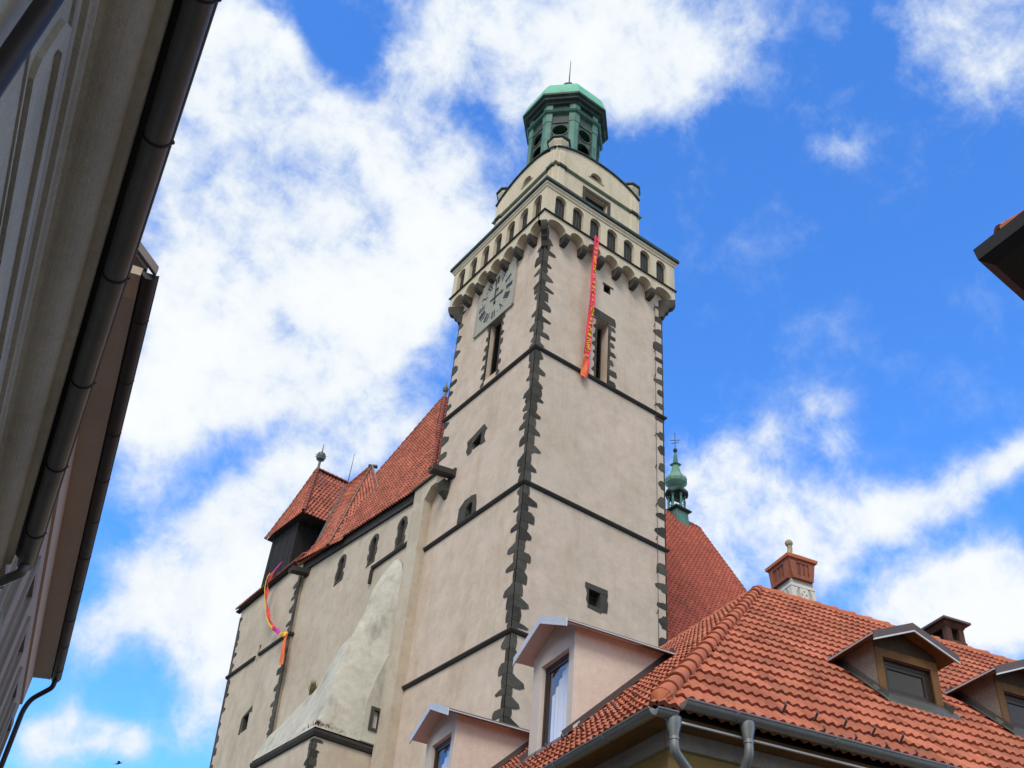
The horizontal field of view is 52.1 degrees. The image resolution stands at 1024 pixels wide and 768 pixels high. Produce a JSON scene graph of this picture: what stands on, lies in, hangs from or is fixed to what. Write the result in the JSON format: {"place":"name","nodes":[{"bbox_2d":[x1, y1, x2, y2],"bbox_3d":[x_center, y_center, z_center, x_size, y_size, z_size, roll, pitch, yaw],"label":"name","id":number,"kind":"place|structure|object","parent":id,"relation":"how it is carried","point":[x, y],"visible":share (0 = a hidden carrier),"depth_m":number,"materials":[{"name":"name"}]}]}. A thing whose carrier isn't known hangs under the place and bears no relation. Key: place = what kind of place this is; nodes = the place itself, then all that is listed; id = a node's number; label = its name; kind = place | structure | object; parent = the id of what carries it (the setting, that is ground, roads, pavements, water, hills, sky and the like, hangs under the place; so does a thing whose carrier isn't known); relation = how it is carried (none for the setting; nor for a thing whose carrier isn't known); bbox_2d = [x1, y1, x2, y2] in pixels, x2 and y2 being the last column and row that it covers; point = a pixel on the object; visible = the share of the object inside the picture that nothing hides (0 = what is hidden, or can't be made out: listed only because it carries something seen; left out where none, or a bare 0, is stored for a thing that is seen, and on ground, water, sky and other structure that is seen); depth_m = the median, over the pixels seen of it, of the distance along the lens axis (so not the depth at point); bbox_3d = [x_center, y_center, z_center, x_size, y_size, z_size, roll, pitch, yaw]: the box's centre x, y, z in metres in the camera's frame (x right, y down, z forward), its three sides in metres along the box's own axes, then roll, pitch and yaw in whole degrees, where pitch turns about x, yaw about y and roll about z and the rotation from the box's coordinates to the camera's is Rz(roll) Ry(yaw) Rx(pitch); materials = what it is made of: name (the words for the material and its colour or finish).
{"place":"outdoors","nodes":[
{"label":"outdoors","id":0,"kind":"place"},
{"bbox_2d":[0,0,1023,767],"label":"sky","id":1,"kind":"structure","parent":0,"point":[843,368],"materials":[{"name":"blue"}]},
{"label":"ground","id":2,"kind":"structure","parent":0,"visible":0},
{"bbox_2d":[0,242,158,767],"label":"town house","id":3,"kind":"structure","parent":2,"relation":"on","point":[39,603],"depth_m":18.68,"materials":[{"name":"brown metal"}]},
{"bbox_2d":[0,564,8,588],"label":"window","id":4,"kind":"structure","parent":3,"relation":"in","point":[4,569],"depth_m":13.42,"materials":[{"name":"grey"}]},
{"bbox_2d":[0,702,16,756],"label":"window","id":5,"kind":"structure","parent":3,"relation":"in","point":[10,721],"depth_m":23.42,"materials":[{"name":"grey"}]},
{"bbox_2d":[0,666,22,737],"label":"window","id":6,"kind":"structure","parent":3,"relation":"in","point":[14,690],"depth_m":21.75,"materials":[{"name":"grey"}]},
{"bbox_2d":[0,556,24,635],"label":"window","id":7,"kind":"structure","parent":3,"relation":"in","point":[3,615],"depth_m":15.81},
{"bbox_2d":[0,616,30,709],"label":"window","id":8,"kind":"structure","parent":3,"relation":"in","point":[22,641],"depth_m":19.85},
{"bbox_2d":[0,555,40,675],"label":"window","id":9,"kind":"structure","parent":3,"relation":"in","point":[31,583],"depth_m":17.88,"materials":[{"name":"grey"}]},
{"bbox_2d":[0,0,221,586],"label":"town house","id":10,"kind":"structure","parent":2,"relation":"on","point":[93,96],"depth_m":6.90,"materials":[{"name":"paint"}]},
{"bbox_2d":[209,550,310,767],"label":"stub tower","id":11,"kind":"structure","parent":2,"relation":"on","point":[249,713],"depth_m":63.12,"materials":[{"name":"paint"}]},
{"bbox_2d":[238,705,252,734],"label":"small window","id":12,"kind":"structure","parent":11,"relation":"in","point":[244,720],"depth_m":61.29,"materials":[{"name":"grey stone"}]},
{"bbox_2d":[255,644,261,662],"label":"slit window","id":13,"kind":"structure","parent":11,"relation":"in","point":[261,644],"depth_m":64.51,"materials":[{"name":"paint"}]},
{"bbox_2d":[264,561,287,664],"bbox_3d":[-14.172,13.789,63.253,0.351,8.407,5.376,30,-45,-27],"label":"banner","id":14,"kind":"object","parent":11,"relation":"attached to","point":[272,625],"visible":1,"depth_m":62.91,"materials":[{"name":"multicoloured fabric"}]},
{"bbox_2d":[261,445,354,586],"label":"wooden belfry","id":15,"kind":"object","parent":11,"relation":"on","point":[296,529],"visible":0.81,"depth_m":72.33,"materials":[{"name":"red ceramic"}]},
{"bbox_2d":[276,382,746,767],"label":"church nave","id":16,"kind":"structure","parent":2,"relation":"on","point":[376,526],"depth_m":58.91,"materials":[{"name":"paint"}]},
{"bbox_2d":[250,559,401,767],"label":"stair hood","id":17,"kind":"object","parent":16,"relation":"attached to","point":[346,695],"visible":1,"depth_m":47.36,"materials":[{"name":"paint"}]},
{"bbox_2d":[307,681,316,694],"bbox_3d":[-9.390,14.251,49.281,0.457,0.862,0.705,28,-44,-25],"label":"weed tuft","id":18,"kind":"object","parent":17,"relation":"on","point":[313,687],"visible":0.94,"depth_m":49.14,"materials":[{"name":"green plant"}]},
{"bbox_2d":[303,719,363,742],"bbox_3d":[-7.777,15.477,46.177,2.792,0.428,1.734,28,-44,-25],"label":"moss growth","id":19,"kind":"object","parent":17,"relation":"on","point":[318,722],"visible":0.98,"depth_m":45.31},
{"bbox_2d":[368,706,380,731],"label":"slit window","id":20,"kind":"structure","parent":17,"relation":"in","point":[373,708],"depth_m":46.70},
{"bbox_2d":[333,554,346,586],"bbox_3d":[-9.624,10.672,60.004,0.475,1.890,1.087,28,-44,-25],"label":"lancet window","id":21,"kind":"structure","parent":16,"relation":"in","point":[341,564],"depth_m":59.98,"materials":[{"name":"grey stone"}]},
{"bbox_2d":[366,533,378,567],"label":"lancet window","id":22,"kind":"structure","parent":16,"relation":"in","point":[373,547],"depth_m":57.39,"materials":[{"name":"grey stone"}]},
{"bbox_2d":[394,516,407,549],"bbox_3d":[-5.645,7.871,55.271,0.475,1.890,1.075,28,-44,-25],"label":"lancet window","id":23,"kind":"structure","parent":16,"relation":"in","point":[399,540],"depth_m":55.28,"materials":[{"name":"grey stone"}]},
{"bbox_2d":[665,433,691,526],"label":"ridge turret","id":24,"kind":"object","parent":16,"relation":"on","point":[676,483],"visible":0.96,"depth_m":78.91,"materials":[{"name":"green metal"}]},
{"bbox_2d":[393,62,678,767],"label":"church tower","id":25,"kind":"structure","parent":2,"relation":"on","point":[553,503],"depth_m":51.43,"materials":[{"name":"paint"}]},
{"bbox_2d":[460,273,464,287],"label":"gallery window","id":26,"kind":"structure","parent":25,"relation":"in","point":[462,278],"depth_m":63.38,"materials":[{"name":"grey glass"}]},
{"bbox_2d":[456,494,476,524],"bbox_3d":[-1.932,6.015,50.132,0.530,1.180,1.600,28,-44,-25],"label":"small window","id":27,"kind":"structure","parent":25,"relation":"in","point":[466,509],"depth_m":50.10,"materials":[{"name":"grey stone"}]},
{"bbox_2d":[472,261,476,275],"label":"gallery window","id":28,"kind":"structure","parent":25,"relation":"in","point":[474,267],"depth_m":62.59,"materials":[{"name":"grey glass"}]},
{"bbox_2d":[466,424,487,455],"bbox_3d":[-1.569,2.884,52.644,0.530,1.320,1.800,28,-44,-25],"label":"small window","id":29,"kind":"structure","parent":25,"relation":"in","point":[478,438],"depth_m":52.67,"materials":[{"name":"grey stone"}]},
{"bbox_2d":[483,249,488,264],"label":"gallery window","id":30,"kind":"structure","parent":25,"relation":"in","point":[487,253],"depth_m":61.74,"materials":[{"name":"grey glass"}]},
{"bbox_2d":[480,313,505,387],"bbox_3d":[-0.825,-1.770,56.000,0.520,4.450,1.873,28,-44,-25],"label":"bell window","id":31,"kind":"structure","parent":25,"relation":"in","point":[498,341],"depth_m":56.05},
{"bbox_2d":[496,237,501,252],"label":"gallery window","id":32,"kind":"structure","parent":25,"relation":"in","point":[499,242],"depth_m":60.95,"materials":[{"name":"grey glass"}]},
{"bbox_2d":[509,224,514,240],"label":"gallery window","id":33,"kind":"structure","parent":25,"relation":"in","point":[511,235],"depth_m":60.09,"materials":[{"name":"grey glass"}]},
{"bbox_2d":[522,212,527,227],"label":"gallery window","id":34,"kind":"structure","parent":25,"relation":"in","point":[526,215],"depth_m":59.27,"materials":[{"name":"grey glass"}]},
{"bbox_2d":[521,174,532,188],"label":"lunette window","id":35,"kind":"structure","parent":25,"relation":"in","point":[531,175],"depth_m":65.50,"materials":[{"name":"beige paint"}]},
{"bbox_2d":[555,198,563,218],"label":"gallery window","id":36,"kind":"structure","parent":25,"relation":"in","point":[559,207],"depth_m":58.30,"materials":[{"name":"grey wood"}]},
{"bbox_2d":[572,210,581,229],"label":"gallery window","id":37,"kind":"structure","parent":25,"relation":"in","point":[577,218],"depth_m":58.85,"materials":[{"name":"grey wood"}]},
{"bbox_2d":[580,235,598,378],"bbox_3d":[4.164,-4.254,55.501,0.542,10.190,0.535,28,-44,-25],"label":"banner","id":38,"kind":"object","parent":25,"relation":"hanging from","point":[586,359],"visible":1,"depth_m":55.06,"materials":[{"name":"fabric"}]},
{"bbox_2d":[590,221,598,238],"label":"gallery window","id":39,"kind":"structure","parent":25,"relation":"in","point":[594,230],"depth_m":59.41,"materials":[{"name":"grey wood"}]},
{"bbox_2d":[585,582,607,613],"bbox_3d":[3.544,9.487,45.866,1.320,1.240,0.530,28,-44,-25],"label":"small window","id":40,"kind":"structure","parent":25,"relation":"in","point":[596,598],"depth_m":45.87,"materials":[{"name":"grey stone"}]},
{"bbox_2d":[589,171,603,185],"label":"lunette window","id":41,"kind":"structure","parent":25,"relation":"in","point":[592,172],"depth_m":64.93,"materials":[{"name":"beige paint"}]},
{"bbox_2d":[582,185,610,214],"bbox_3d":[4.974,-10.611,63.285,2.160,2.200,0.450,28,-44,-25],"label":"hatch window","id":42,"kind":"structure","parent":25,"relation":"in","point":[585,189],"depth_m":63.77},
{"bbox_2d":[591,308,616,387],"bbox_3d":[4.647,-1.770,55.372,1.765,4.790,0.810,28,-44,-25],"label":"bell window","id":43,"kind":"structure","parent":25,"relation":"in","point":[597,312],"depth_m":55.43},
{"bbox_2d":[603,282,613,294],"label":"small window","id":44,"kind":"structure","parent":25,"relation":"in","point":[606,288],"depth_m":58.10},
{"bbox_2d":[607,231,614,251],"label":"gallery window","id":45,"kind":"structure","parent":25,"relation":"in","point":[610,238],"depth_m":59.88,"materials":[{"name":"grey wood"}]},
{"bbox_2d":[624,242,631,261],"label":"gallery window","id":46,"kind":"structure","parent":25,"relation":"in","point":[627,249],"depth_m":60.44,"materials":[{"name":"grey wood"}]},
{"bbox_2d":[640,252,647,271],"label":"gallery window","id":47,"kind":"structure","parent":25,"relation":"in","point":[643,259],"depth_m":60.95,"materials":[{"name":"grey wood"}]},
{"bbox_2d":[656,263,663,282],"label":"gallery window","id":48,"kind":"structure","parent":25,"relation":"in","point":[659,270],"depth_m":61.47,"materials":[{"name":"grey glass"}]},
{"bbox_2d":[409,539,1023,767],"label":"corner house","id":49,"kind":"structure","parent":2,"relation":"on","point":[786,670],"depth_m":16.59,"materials":[{"name":"tile"}]},
{"bbox_2d":[973,210,1023,300],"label":"roof eave","id":50,"kind":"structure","parent":2,"relation":"on","point":[999,253],"depth_m":6.95,"materials":[{"name":"paint"}]}
]}

